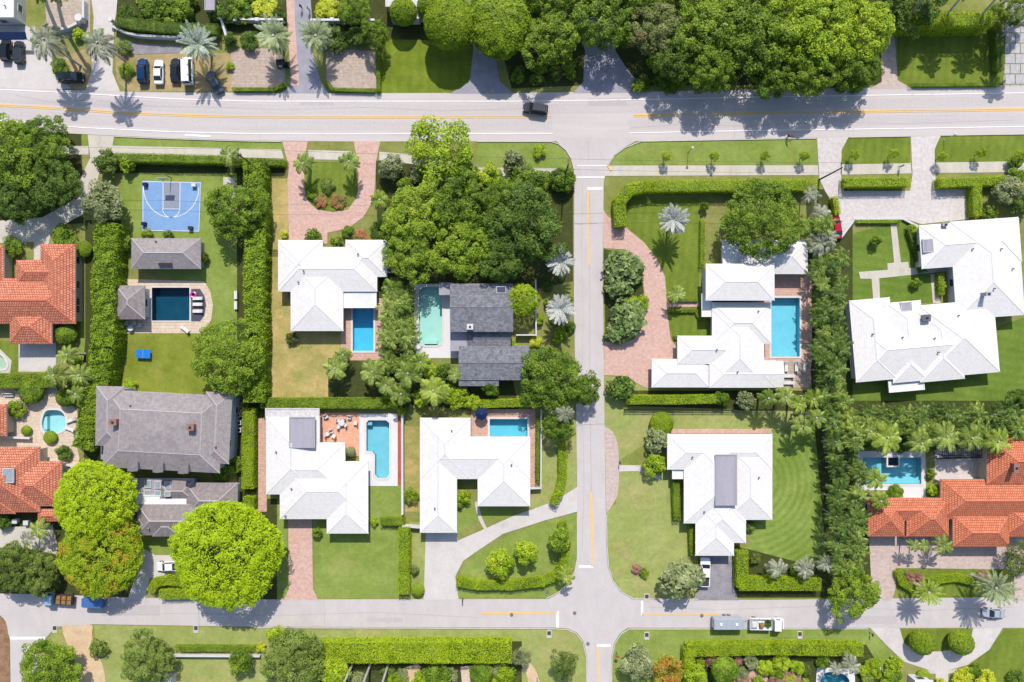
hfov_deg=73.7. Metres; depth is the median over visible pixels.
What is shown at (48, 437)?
topiary
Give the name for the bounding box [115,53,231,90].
parking lot
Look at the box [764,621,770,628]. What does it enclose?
cut branches
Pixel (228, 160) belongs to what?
palm tree
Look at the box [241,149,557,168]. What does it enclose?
power line
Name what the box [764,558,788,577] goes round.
palm tree
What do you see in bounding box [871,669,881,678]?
shrub
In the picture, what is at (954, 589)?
lawn
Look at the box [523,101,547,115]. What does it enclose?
moving car
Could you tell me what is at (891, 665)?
shrub
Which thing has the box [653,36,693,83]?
tree
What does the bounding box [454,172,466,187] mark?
shrub
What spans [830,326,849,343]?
cane palm
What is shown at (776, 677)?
shrub
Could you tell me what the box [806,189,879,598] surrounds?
planting bed
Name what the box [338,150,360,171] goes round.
palm tree
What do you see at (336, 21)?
garden wall
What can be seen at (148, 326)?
patio
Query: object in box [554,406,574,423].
palm tree
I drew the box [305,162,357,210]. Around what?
lawn
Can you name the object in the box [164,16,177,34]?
shrub
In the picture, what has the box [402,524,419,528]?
garden wall
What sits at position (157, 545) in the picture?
lawn
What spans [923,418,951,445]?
cane palm
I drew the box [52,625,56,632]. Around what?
storm drain
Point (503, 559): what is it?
tree
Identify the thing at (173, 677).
outbuilding
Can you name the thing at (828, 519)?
cane palm
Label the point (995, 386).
lawn
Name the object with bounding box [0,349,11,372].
patio
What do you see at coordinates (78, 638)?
driveway
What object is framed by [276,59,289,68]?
golf cart
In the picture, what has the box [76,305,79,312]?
window
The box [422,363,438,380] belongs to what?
shrub
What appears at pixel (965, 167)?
sidewalk
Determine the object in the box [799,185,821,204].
cane palm
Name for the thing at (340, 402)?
hedge
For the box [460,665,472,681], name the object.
path
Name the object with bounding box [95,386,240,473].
house
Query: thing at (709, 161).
power line
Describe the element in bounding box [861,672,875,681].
shrub
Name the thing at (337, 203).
shrub
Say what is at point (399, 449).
path
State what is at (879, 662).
shrub
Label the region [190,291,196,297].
pool float
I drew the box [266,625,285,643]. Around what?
shrub
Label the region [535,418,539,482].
hedge
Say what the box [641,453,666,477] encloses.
shrub
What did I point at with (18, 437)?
garden wall
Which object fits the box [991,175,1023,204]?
tree
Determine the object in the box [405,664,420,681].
path
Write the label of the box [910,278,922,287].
shrub
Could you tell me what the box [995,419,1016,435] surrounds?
cane palm
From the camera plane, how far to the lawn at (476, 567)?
132.99 m
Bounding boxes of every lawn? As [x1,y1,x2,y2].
[0,341,18,372]
[38,629,68,656]
[52,49,89,88]
[80,239,84,357]
[81,136,88,145]
[94,625,585,681]
[113,136,282,149]
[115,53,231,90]
[118,333,233,394]
[119,173,236,291]
[142,535,173,554]
[211,264,236,340]
[269,159,340,397]
[277,515,287,598]
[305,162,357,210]
[314,519,400,598]
[368,484,401,521]
[378,35,472,92]
[405,426,419,511]
[409,522,424,598]
[457,503,511,532]
[457,513,576,597]
[477,142,571,167]
[530,411,575,507]
[605,249,643,341]
[605,375,811,459]
[606,465,698,598]
[611,139,817,163]
[612,198,698,300]
[612,629,903,681]
[668,305,709,335]
[738,428,828,598]
[842,137,909,163]
[853,220,945,302]
[853,318,1023,400]
[897,27,1003,85]
[897,569,1005,597]
[900,629,972,650]
[935,135,1023,161]
[965,629,1023,681]
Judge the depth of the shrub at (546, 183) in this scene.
131.93 m
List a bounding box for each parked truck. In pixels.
[43,592,74,604]
[749,616,783,631]
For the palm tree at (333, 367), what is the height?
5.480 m
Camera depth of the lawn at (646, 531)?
132.99 m
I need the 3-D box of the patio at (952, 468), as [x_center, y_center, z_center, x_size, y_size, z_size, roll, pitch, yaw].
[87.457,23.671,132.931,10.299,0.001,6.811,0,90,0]
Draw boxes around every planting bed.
[0,131,82,223]
[0,477,140,596]
[0,616,9,681]
[78,220,120,460]
[115,157,284,172]
[117,0,451,39]
[174,499,276,598]
[237,159,264,498]
[311,641,521,681]
[328,358,518,409]
[376,160,572,293]
[379,281,417,364]
[496,0,894,88]
[604,249,643,340]
[627,390,838,411]
[632,564,643,575]
[682,645,884,681]
[735,546,839,597]
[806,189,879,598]
[853,401,1023,447]
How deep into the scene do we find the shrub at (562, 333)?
131.78 m
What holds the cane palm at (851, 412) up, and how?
on the planting bed at (845, 242)
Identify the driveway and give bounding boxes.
[0,25,70,89]
[0,135,113,259]
[0,525,57,553]
[62,624,105,681]
[85,0,119,90]
[118,38,180,53]
[128,548,175,598]
[282,0,327,92]
[282,141,379,243]
[284,519,317,599]
[424,487,576,599]
[450,7,512,93]
[574,17,648,92]
[603,210,681,387]
[605,427,618,512]
[695,556,737,599]
[817,136,968,232]
[869,535,1023,599]
[870,35,909,88]
[871,628,1001,681]
[1003,2,1023,85]
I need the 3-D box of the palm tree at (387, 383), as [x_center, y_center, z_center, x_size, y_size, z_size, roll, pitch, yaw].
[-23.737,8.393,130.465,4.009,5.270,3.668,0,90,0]
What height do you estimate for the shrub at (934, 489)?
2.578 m
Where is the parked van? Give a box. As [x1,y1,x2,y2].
[180,57,194,84]
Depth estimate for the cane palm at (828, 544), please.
127.64 m
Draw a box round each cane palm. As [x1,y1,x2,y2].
[374,290,403,320]
[375,339,397,361]
[376,322,401,348]
[377,309,400,329]
[380,354,399,375]
[381,277,404,302]
[390,308,419,334]
[394,293,416,314]
[394,324,421,350]
[396,353,414,366]
[400,341,416,355]
[402,284,416,300]
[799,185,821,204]
[800,214,822,240]
[804,233,835,258]
[806,258,830,281]
[806,333,831,357]
[807,348,830,365]
[808,203,830,220]
[808,271,830,292]
[808,309,826,328]
[809,296,835,323]
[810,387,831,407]
[811,212,836,235]
[811,250,830,265]
[811,287,830,303]
[811,364,829,379]
[813,323,830,338]
[814,374,833,391]
[816,228,839,246]
[818,392,839,412]
[820,530,846,555]
[821,255,844,274]
[821,309,846,334]
[821,354,849,383]
[821,404,843,431]
[821,428,843,452]
[822,246,834,256]
[822,331,853,359]
[822,419,843,439]
[822,505,843,526]
[824,283,847,301]
[824,448,843,463]
[824,453,850,475]
[824,487,846,509]
[825,296,847,317]
[825,479,848,497]
[826,246,849,267]
[826,350,844,364]
[827,545,847,563]
[828,273,848,292]
[828,514,851,539]
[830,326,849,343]
[830,371,846,390]
[830,558,849,576]
[831,467,850,488]
[832,389,847,404]
[833,392,853,411]
[839,407,858,424]
[839,415,869,443]
[839,432,863,453]
[842,446,858,462]
[842,529,868,559]
[843,490,865,511]
[843,503,872,531]
[843,553,867,575]
[844,415,872,445]
[845,459,867,478]
[845,543,870,561]
[846,517,869,539]
[848,461,868,485]
[848,482,868,502]
[855,402,875,420]
[871,402,888,423]
[882,418,898,435]
[885,405,905,424]
[892,404,915,426]
[896,419,918,440]
[903,400,930,426]
[904,410,928,438]
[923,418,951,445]
[926,400,944,419]
[933,401,962,424]
[953,418,971,431]
[955,403,974,423]
[959,399,988,424]
[971,420,992,444]
[978,403,1003,423]
[984,419,1005,439]
[995,395,1023,427]
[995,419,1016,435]
[1004,413,1023,440]
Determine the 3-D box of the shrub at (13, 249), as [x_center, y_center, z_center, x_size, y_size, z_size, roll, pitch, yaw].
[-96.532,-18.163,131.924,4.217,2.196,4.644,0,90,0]
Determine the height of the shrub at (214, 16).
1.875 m
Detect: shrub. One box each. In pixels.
[0,514,11,530]
[2,235,22,258]
[7,399,27,418]
[50,58,69,77]
[51,222,76,243]
[54,444,71,460]
[64,381,80,387]
[70,356,82,365]
[72,27,84,40]
[75,398,84,407]
[88,638,108,657]
[92,148,119,173]
[114,40,132,54]
[117,3,136,18]
[118,5,130,14]
[118,61,134,78]
[119,156,136,172]
[120,233,130,251]
[122,377,136,390]
[139,0,163,22]
[140,228,152,237]
[155,3,170,19]
[161,0,170,7]
[162,230,173,237]
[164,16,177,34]
[168,0,194,22]
[178,6,193,21]
[190,0,198,6]
[201,253,209,261]
[207,7,219,21]
[211,468,226,482]
[218,1,233,25]
[221,454,241,476]
[222,31,237,45]
[225,0,235,4]
[225,61,234,69]
[229,0,252,24]
[239,31,257,51]
[251,0,277,17]
[253,4,267,17]
[256,641,265,652]
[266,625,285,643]
[272,6,286,21]
[281,230,287,238]
[285,332,298,344]
[304,228,322,239]
[305,183,317,198]
[312,527,321,537]
[313,192,326,207]
[314,0,339,18]
[320,177,335,193]
[322,24,347,54]
[330,193,345,208]
[330,236,342,246]
[338,7,351,23]
[338,662,352,676]
[341,225,353,237]
[346,26,368,46]
[348,671,365,681]
[351,228,368,239]
[369,220,390,239]
[370,517,377,526]
[378,152,404,180]
[380,665,394,678]
[383,392,398,408]
[386,672,399,681]
[396,177,412,187]
[396,396,410,410]
[396,668,408,678]
[397,407,405,415]
[399,676,408,681]
[404,486,419,502]
[410,167,422,183]
[410,564,419,573]
[413,389,429,407]
[414,670,429,681]
[416,164,430,181]
[420,663,451,681]
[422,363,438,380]
[436,363,453,381]
[439,177,448,186]
[440,163,454,176]
[443,385,468,410]
[444,666,457,681]
[447,379,458,388]
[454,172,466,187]
[457,490,470,503]
[457,501,463,508]
[464,394,481,410]
[465,163,480,181]
[469,667,486,681]
[476,160,502,189]
[489,664,498,678]
[494,663,516,681]
[503,148,525,169]
[505,159,523,178]
[510,70,523,83]
[511,339,515,345]
[514,65,524,73]
[514,163,544,187]
[517,161,528,178]
[525,59,537,71]
[529,73,544,85]
[529,335,541,346]
[532,57,548,73]
[533,143,545,157]
[536,170,552,190]
[537,315,543,324]
[541,281,553,292]
[544,296,553,307]
[548,315,561,326]
[549,65,563,81]
[549,167,566,184]
[552,167,575,192]
[552,334,561,343]
[554,326,568,338]
[561,57,577,71]
[564,68,575,80]
[564,321,575,333]
[602,250,645,294]
[603,273,630,299]
[603,322,626,344]
[605,375,635,400]
[609,296,647,340]
[628,294,649,312]
[630,78,641,92]
[631,565,639,573]
[633,78,644,90]
[638,75,651,91]
[639,567,649,578]
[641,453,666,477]
[645,427,669,453]
[651,73,665,86]
[652,74,667,88]
[663,80,677,94]
[666,77,674,87]
[675,80,686,87]
[683,72,691,82]
[696,657,704,667]
[697,669,707,681]
[700,202,708,210]
[704,654,719,667]
[715,390,730,405]
[726,72,737,84]
[734,656,742,665]
[735,389,756,410]
[735,666,748,679]
[737,671,750,681]
[743,654,758,669]
[746,520,754,531]
[750,553,760,563]
[752,674,762,681]
[756,660,775,675]
[768,675,781,681]
[772,654,791,672]
[773,669,783,680]
[781,671,788,681]
[785,674,795,681]
[786,670,800,681]
[789,564,800,576]
[790,660,804,674]
[802,664,811,676]
[815,654,830,669]
[834,81,846,93]
[858,665,868,676]
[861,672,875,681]
[864,658,878,674]
[866,442,879,449]
[869,236,882,246]
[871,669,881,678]
[874,657,881,666]
[880,669,902,681]
[885,656,900,671]
[887,483,903,497]
[891,657,903,667]
[895,439,909,453]
[895,441,907,451]
[900,434,911,442]
[904,572,912,580]
[908,224,917,233]
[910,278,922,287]
[915,572,924,580]
[926,470,936,478]
[926,483,939,496]
[936,678,946,681]
[951,666,974,681]
[969,661,982,678]
[975,668,996,681]
[980,205,998,219]
[1000,569,1008,576]
[1006,156,1023,168]
[1006,167,1023,182]
[1006,669,1023,681]
[1010,194,1023,214]
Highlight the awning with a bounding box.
[0,32,30,42]
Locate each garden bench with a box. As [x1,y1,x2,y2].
[1,393,13,395]
[234,291,237,298]
[234,301,237,308]
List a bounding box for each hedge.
[0,372,61,388]
[71,222,130,451]
[114,14,222,38]
[116,152,229,166]
[147,573,182,593]
[159,587,189,599]
[173,643,257,652]
[231,158,288,168]
[232,82,286,92]
[240,407,258,488]
[242,158,272,402]
[243,495,257,509]
[260,396,387,408]
[318,636,511,664]
[324,80,376,93]
[375,52,381,93]
[380,516,405,525]
[398,525,411,594]
[456,520,570,590]
[480,398,540,407]
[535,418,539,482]
[549,442,567,505]
[612,178,816,228]
[625,393,719,404]
[666,308,701,319]
[668,298,699,301]
[671,481,680,519]
[672,335,704,339]
[681,639,863,681]
[687,523,694,555]
[698,218,705,267]
[732,548,821,590]
[829,196,840,215]
[839,176,911,189]
[854,219,900,224]
[891,10,992,36]
[893,568,915,593]
[905,227,927,273]
[908,82,1001,87]
[925,572,979,586]
[932,175,1011,189]
[934,273,944,294]
[965,183,982,217]
[989,25,1004,73]
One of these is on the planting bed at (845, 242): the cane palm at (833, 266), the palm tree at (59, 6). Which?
the cane palm at (833, 266)
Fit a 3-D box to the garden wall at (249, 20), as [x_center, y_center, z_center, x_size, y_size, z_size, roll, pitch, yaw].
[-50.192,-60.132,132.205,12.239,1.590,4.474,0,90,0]
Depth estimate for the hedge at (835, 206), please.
131.59 m
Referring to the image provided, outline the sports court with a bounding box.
[142,181,200,231]
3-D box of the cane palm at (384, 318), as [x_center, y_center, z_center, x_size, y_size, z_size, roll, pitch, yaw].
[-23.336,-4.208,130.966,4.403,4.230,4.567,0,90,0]
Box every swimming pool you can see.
[40,408,67,435]
[151,286,190,321]
[351,308,374,352]
[365,418,390,479]
[417,285,443,346]
[488,417,528,435]
[769,296,801,357]
[818,670,850,681]
[861,455,922,485]
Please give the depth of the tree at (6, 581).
127.53 m
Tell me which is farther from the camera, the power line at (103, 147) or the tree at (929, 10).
the tree at (929, 10)
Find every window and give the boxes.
[18,3,22,13]
[76,256,79,263]
[76,281,79,288]
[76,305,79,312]
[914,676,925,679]
[949,279,952,286]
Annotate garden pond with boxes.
[0,353,8,370]
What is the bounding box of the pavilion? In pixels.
[116,285,149,319]
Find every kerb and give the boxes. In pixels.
[115,136,280,141]
[255,627,586,681]
[477,141,574,173]
[547,513,577,597]
[574,183,574,332]
[606,515,698,599]
[607,138,815,166]
[611,628,867,681]
[849,136,908,137]
[941,134,1023,135]
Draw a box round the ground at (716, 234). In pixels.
[0,0,1023,681]
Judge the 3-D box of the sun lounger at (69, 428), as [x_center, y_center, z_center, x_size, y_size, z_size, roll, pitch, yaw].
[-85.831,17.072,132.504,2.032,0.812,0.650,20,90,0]
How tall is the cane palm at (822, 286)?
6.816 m
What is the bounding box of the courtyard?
[45,0,89,35]
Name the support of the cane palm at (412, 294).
on the planting bed at (398, 349)
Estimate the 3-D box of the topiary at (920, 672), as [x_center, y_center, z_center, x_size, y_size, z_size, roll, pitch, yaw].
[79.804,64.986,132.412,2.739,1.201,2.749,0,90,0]
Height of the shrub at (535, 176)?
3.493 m
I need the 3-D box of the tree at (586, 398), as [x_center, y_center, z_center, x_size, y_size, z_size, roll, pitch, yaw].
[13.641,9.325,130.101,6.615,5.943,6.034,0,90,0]
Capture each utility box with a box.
[12,518,19,523]
[23,520,30,524]
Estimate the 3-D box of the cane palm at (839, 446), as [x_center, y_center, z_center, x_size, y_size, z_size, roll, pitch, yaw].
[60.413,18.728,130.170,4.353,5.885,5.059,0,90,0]
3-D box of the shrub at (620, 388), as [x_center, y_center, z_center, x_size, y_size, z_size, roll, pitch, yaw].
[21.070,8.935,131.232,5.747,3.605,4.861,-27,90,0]
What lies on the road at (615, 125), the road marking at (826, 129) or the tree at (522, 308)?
the road marking at (826, 129)
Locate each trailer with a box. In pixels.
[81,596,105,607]
[712,614,744,629]
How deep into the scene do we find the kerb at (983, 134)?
132.85 m
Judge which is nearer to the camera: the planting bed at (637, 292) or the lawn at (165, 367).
the planting bed at (637, 292)
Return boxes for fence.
[624,409,774,410]
[937,456,980,459]
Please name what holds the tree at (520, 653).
on the ground at (716, 234)
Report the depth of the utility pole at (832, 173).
127.43 m
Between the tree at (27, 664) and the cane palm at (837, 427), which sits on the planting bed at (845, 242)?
the cane palm at (837, 427)
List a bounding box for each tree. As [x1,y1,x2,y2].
[0,112,41,191]
[0,172,44,225]
[0,540,39,593]
[10,114,74,169]
[19,551,58,598]
[19,637,82,681]
[20,530,35,545]
[29,517,53,538]
[30,22,81,66]
[31,157,84,211]
[35,0,57,27]
[43,364,70,385]
[51,0,67,26]
[52,458,139,540]
[54,511,143,599]
[56,344,85,364]
[66,384,85,403]
[69,363,94,386]
[81,28,127,65]
[81,178,123,224]
[120,628,175,681]
[167,500,286,612]
[176,19,218,64]
[190,318,265,396]
[203,184,269,239]
[220,145,241,167]
[228,648,252,675]
[253,13,291,55]
[259,626,324,681]
[293,152,316,174]
[298,17,334,56]
[321,657,351,681]
[323,355,348,379]
[335,347,351,362]
[337,0,370,25]
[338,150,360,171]
[343,664,353,681]
[360,19,388,49]
[360,357,384,385]
[363,664,370,681]
[370,189,389,209]
[375,376,396,394]
[380,181,445,244]
[381,230,434,286]
[382,663,388,681]
[389,0,416,26]
[390,383,413,405]
[394,360,422,388]
[404,115,474,188]
[410,351,432,372]
[417,0,441,17]
[419,376,449,406]
[423,0,475,50]
[427,215,499,281]
[434,165,486,230]
[448,367,461,382]
[468,0,532,59]
[472,177,529,229]
[478,228,529,283]
[480,382,498,395]
[482,180,568,261]
[485,547,515,579]
[506,0,535,23]
[508,283,541,316]
[511,646,531,666]
[512,540,539,565]
[519,345,595,409]
[521,5,580,68]
[526,0,574,20]
[540,409,575,441]
[545,294,575,324]
[546,245,574,276]
[548,527,570,553]
[550,648,578,680]
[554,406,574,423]
[556,563,575,584]
[566,0,613,14]
[568,0,640,52]
[570,374,600,405]
[605,0,660,20]
[619,643,653,681]
[623,0,682,59]
[646,51,662,69]
[652,654,684,681]
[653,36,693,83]
[658,202,690,234]
[658,556,705,600]
[659,0,703,19]
[661,151,670,161]
[666,285,685,303]
[670,0,746,65]
[683,662,704,681]
[686,44,735,94]
[708,0,766,25]
[709,151,719,161]
[711,656,738,681]
[719,177,801,260]
[720,2,805,75]
[749,61,796,99]
[750,0,806,31]
[756,388,776,406]
[759,150,770,160]
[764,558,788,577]
[773,0,858,72]
[773,30,813,72]
[773,386,794,406]
[784,49,840,97]
[789,394,806,413]
[789,414,811,435]
[793,555,814,579]
[799,150,809,160]
[800,389,823,408]
[802,407,826,427]
[815,552,834,572]
[819,0,866,19]
[827,565,881,623]
[829,0,895,61]
[829,661,842,674]
[835,42,884,92]
[840,652,860,673]
[849,149,859,159]
[855,418,879,441]
[862,467,886,488]
[864,489,889,510]
[869,420,901,455]
[885,0,947,39]
[887,149,899,158]
[899,537,920,551]
[903,431,934,454]
[909,538,929,552]
[911,0,928,14]
[912,577,945,606]
[928,420,959,452]
[928,533,952,555]
[935,152,948,161]
[946,0,963,14]
[955,423,982,452]
[969,568,1020,607]
[974,146,986,156]
[980,0,1000,15]
[981,428,1010,453]
[985,2,1006,31]
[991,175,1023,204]
[1000,11,1023,36]
[1002,540,1023,578]
[1003,0,1023,28]
[1005,388,1023,409]
[1014,150,1023,159]
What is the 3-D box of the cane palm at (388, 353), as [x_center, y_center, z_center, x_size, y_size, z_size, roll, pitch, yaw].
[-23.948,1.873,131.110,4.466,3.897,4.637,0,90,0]
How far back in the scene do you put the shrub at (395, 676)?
131.85 m
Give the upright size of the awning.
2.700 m
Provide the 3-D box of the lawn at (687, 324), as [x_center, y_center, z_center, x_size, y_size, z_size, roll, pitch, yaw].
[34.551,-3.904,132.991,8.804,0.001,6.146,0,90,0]
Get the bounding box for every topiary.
[18,381,44,403]
[21,425,31,435]
[43,430,57,443]
[53,324,77,345]
[55,387,72,406]
[76,240,92,257]
[346,447,355,456]
[411,583,424,596]
[469,663,493,681]
[649,412,673,434]
[908,629,935,655]
[916,669,930,679]
[947,629,974,655]
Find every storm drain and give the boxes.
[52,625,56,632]
[193,625,198,632]
[547,630,551,637]
[644,593,648,600]
[644,632,648,639]
[797,631,801,638]
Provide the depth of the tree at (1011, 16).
128.74 m
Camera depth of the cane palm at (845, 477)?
128.56 m
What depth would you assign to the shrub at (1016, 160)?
131.41 m
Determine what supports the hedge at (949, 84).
on the ground at (716, 234)
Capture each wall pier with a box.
[255,17,261,24]
[330,17,335,24]
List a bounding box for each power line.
[7,145,189,158]
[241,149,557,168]
[571,159,841,172]
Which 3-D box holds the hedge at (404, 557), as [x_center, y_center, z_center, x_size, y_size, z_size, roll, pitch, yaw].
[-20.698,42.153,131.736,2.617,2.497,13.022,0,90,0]
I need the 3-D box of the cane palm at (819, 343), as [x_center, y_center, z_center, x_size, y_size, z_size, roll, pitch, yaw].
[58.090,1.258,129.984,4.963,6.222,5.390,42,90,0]
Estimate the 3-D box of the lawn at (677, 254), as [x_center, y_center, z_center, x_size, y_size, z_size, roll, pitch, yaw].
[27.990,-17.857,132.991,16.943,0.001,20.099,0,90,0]
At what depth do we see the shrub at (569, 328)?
131.90 m
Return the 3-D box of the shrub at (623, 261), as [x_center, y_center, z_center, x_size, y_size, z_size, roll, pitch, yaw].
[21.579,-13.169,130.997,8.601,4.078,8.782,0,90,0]
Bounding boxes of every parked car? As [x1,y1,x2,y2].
[0,40,12,61]
[12,41,25,64]
[58,70,84,83]
[135,58,149,83]
[152,60,164,84]
[156,561,176,572]
[169,58,180,82]
[205,70,224,94]
[829,214,841,238]
[981,607,1004,618]
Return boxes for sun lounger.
[64,426,74,431]
[65,417,75,422]
[180,325,189,332]
[193,309,202,312]
[784,361,788,371]
[784,374,794,377]
[784,381,794,383]
[795,361,798,371]
[802,362,807,372]
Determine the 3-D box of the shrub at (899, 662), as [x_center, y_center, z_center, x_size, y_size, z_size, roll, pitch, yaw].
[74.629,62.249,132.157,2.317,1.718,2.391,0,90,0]
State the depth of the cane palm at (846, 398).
127.28 m
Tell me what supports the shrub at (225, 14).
on the ground at (716, 234)
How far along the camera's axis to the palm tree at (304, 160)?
128.23 m
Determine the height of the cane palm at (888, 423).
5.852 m
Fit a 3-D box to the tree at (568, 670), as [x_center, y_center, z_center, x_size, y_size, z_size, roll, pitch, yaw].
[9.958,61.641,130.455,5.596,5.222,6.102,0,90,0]
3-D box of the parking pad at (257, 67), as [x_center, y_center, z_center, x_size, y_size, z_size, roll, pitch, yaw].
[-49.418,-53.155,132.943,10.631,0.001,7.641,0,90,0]
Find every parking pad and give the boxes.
[231,48,285,87]
[326,49,376,88]
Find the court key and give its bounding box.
[163,182,179,208]
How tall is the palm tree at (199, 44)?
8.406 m
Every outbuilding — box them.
[0,0,25,24]
[153,673,176,681]
[204,0,219,12]
[385,0,419,24]
[907,674,932,681]
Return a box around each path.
[223,177,234,197]
[258,418,266,511]
[286,0,298,85]
[398,414,400,483]
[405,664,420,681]
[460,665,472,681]
[475,501,487,531]
[522,663,539,681]
[618,465,660,479]
[668,302,698,306]
[670,429,771,432]
[859,223,945,298]
[930,274,940,302]
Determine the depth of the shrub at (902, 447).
131.84 m
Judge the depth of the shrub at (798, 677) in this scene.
132.07 m
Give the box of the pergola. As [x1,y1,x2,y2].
[934,442,981,457]
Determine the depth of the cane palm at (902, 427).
128.47 m
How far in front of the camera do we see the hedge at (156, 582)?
131.59 m
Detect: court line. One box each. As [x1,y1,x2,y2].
[143,181,200,230]
[143,187,198,217]
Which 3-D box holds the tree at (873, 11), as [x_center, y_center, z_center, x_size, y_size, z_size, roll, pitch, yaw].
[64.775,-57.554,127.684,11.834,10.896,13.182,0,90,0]
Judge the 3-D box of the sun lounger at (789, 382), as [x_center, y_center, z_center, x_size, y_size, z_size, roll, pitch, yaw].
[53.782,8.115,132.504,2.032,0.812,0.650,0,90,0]
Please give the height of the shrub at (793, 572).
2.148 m
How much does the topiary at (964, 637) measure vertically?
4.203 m
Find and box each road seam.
[17,95,496,110]
[103,612,462,616]
[581,183,583,545]
[632,120,1005,127]
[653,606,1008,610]
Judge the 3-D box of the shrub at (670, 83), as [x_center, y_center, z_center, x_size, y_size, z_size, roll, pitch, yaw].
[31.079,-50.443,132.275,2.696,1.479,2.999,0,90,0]
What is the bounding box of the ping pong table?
[136,349,149,357]
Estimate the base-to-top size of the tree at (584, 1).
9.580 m
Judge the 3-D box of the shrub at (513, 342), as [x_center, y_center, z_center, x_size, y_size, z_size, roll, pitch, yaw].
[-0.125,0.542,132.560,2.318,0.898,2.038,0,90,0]
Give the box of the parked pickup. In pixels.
[699,556,711,586]
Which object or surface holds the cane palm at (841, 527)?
on the planting bed at (845, 242)
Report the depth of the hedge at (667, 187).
130.71 m
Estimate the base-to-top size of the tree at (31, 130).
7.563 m
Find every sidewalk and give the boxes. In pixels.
[54,146,88,154]
[112,146,283,157]
[308,150,356,159]
[379,152,555,176]
[605,165,818,175]
[841,163,911,174]
[935,161,1023,172]
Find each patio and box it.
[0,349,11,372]
[0,386,78,471]
[19,343,55,371]
[125,279,212,332]
[320,413,359,455]
[341,298,383,359]
[359,414,397,485]
[414,284,458,357]
[471,409,535,485]
[734,669,767,681]
[752,271,811,361]
[783,361,810,387]
[816,668,854,681]
[858,451,925,496]
[935,445,980,478]
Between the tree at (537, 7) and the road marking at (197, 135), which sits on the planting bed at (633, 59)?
the tree at (537, 7)
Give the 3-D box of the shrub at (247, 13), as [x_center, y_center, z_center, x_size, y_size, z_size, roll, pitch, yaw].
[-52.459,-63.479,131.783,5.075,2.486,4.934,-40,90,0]
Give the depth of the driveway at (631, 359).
132.94 m
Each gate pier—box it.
[74,14,86,24]
[108,17,115,23]
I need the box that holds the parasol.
[475,407,487,419]
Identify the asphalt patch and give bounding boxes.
[102,605,159,615]
[300,102,333,104]
[367,618,401,621]
[588,98,626,105]
[853,616,896,623]
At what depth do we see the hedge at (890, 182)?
131.06 m
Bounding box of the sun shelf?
[191,289,205,320]
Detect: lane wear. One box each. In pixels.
[0,92,1023,113]
[0,107,552,129]
[629,113,1023,128]
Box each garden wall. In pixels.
[3,436,32,438]
[49,21,81,32]
[82,0,87,20]
[112,25,180,40]
[174,653,261,656]
[220,17,284,40]
[310,19,374,23]
[392,17,423,24]
[401,414,404,514]
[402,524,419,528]
[516,280,536,335]
[530,409,541,488]
[840,217,917,238]
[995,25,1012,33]
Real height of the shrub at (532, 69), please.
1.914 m
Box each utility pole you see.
[236,148,252,163]
[818,163,842,180]
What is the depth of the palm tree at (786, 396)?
127.18 m
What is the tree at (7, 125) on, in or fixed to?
on the planting bed at (75, 139)
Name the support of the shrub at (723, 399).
on the lawn at (628, 428)
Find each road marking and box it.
[0,89,1023,101]
[0,104,551,116]
[0,120,552,133]
[2,106,551,117]
[10,637,44,639]
[185,134,209,136]
[482,612,555,612]
[505,613,556,613]
[556,611,558,627]
[575,177,604,177]
[579,565,592,567]
[587,192,587,253]
[588,187,601,189]
[588,192,589,264]
[590,492,591,564]
[591,492,593,565]
[597,644,610,646]
[597,651,597,681]
[629,126,1023,132]
[634,108,1023,114]
[634,110,1023,116]
[642,614,718,615]
[643,613,718,613]
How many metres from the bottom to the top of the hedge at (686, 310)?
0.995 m
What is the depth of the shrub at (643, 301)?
131.02 m
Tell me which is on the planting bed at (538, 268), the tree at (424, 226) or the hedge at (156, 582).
the tree at (424, 226)
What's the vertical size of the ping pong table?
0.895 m
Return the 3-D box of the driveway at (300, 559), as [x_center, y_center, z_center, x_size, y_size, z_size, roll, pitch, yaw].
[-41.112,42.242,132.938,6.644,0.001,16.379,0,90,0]
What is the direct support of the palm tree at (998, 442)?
on the planting bed at (905, 404)
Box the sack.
[751,620,757,627]
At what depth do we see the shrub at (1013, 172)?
130.53 m
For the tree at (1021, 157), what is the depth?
130.59 m
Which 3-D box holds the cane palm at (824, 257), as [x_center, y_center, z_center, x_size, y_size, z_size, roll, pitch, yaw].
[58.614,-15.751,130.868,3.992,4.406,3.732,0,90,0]
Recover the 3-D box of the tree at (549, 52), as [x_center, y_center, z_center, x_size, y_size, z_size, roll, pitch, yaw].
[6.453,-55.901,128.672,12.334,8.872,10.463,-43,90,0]
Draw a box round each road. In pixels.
[0,85,1023,140]
[0,594,1023,681]
[546,136,639,681]
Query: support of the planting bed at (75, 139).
on the ground at (716, 234)
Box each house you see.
[0,244,82,343]
[0,404,68,521]
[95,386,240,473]
[125,478,239,536]
[131,238,204,268]
[265,408,368,533]
[278,240,387,330]
[420,417,530,532]
[439,283,528,385]
[651,240,807,387]
[667,433,772,555]
[845,217,1023,392]
[863,436,1023,546]
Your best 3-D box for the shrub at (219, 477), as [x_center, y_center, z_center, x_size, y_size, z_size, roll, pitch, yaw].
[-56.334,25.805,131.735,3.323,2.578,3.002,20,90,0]
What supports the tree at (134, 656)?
on the lawn at (539, 644)

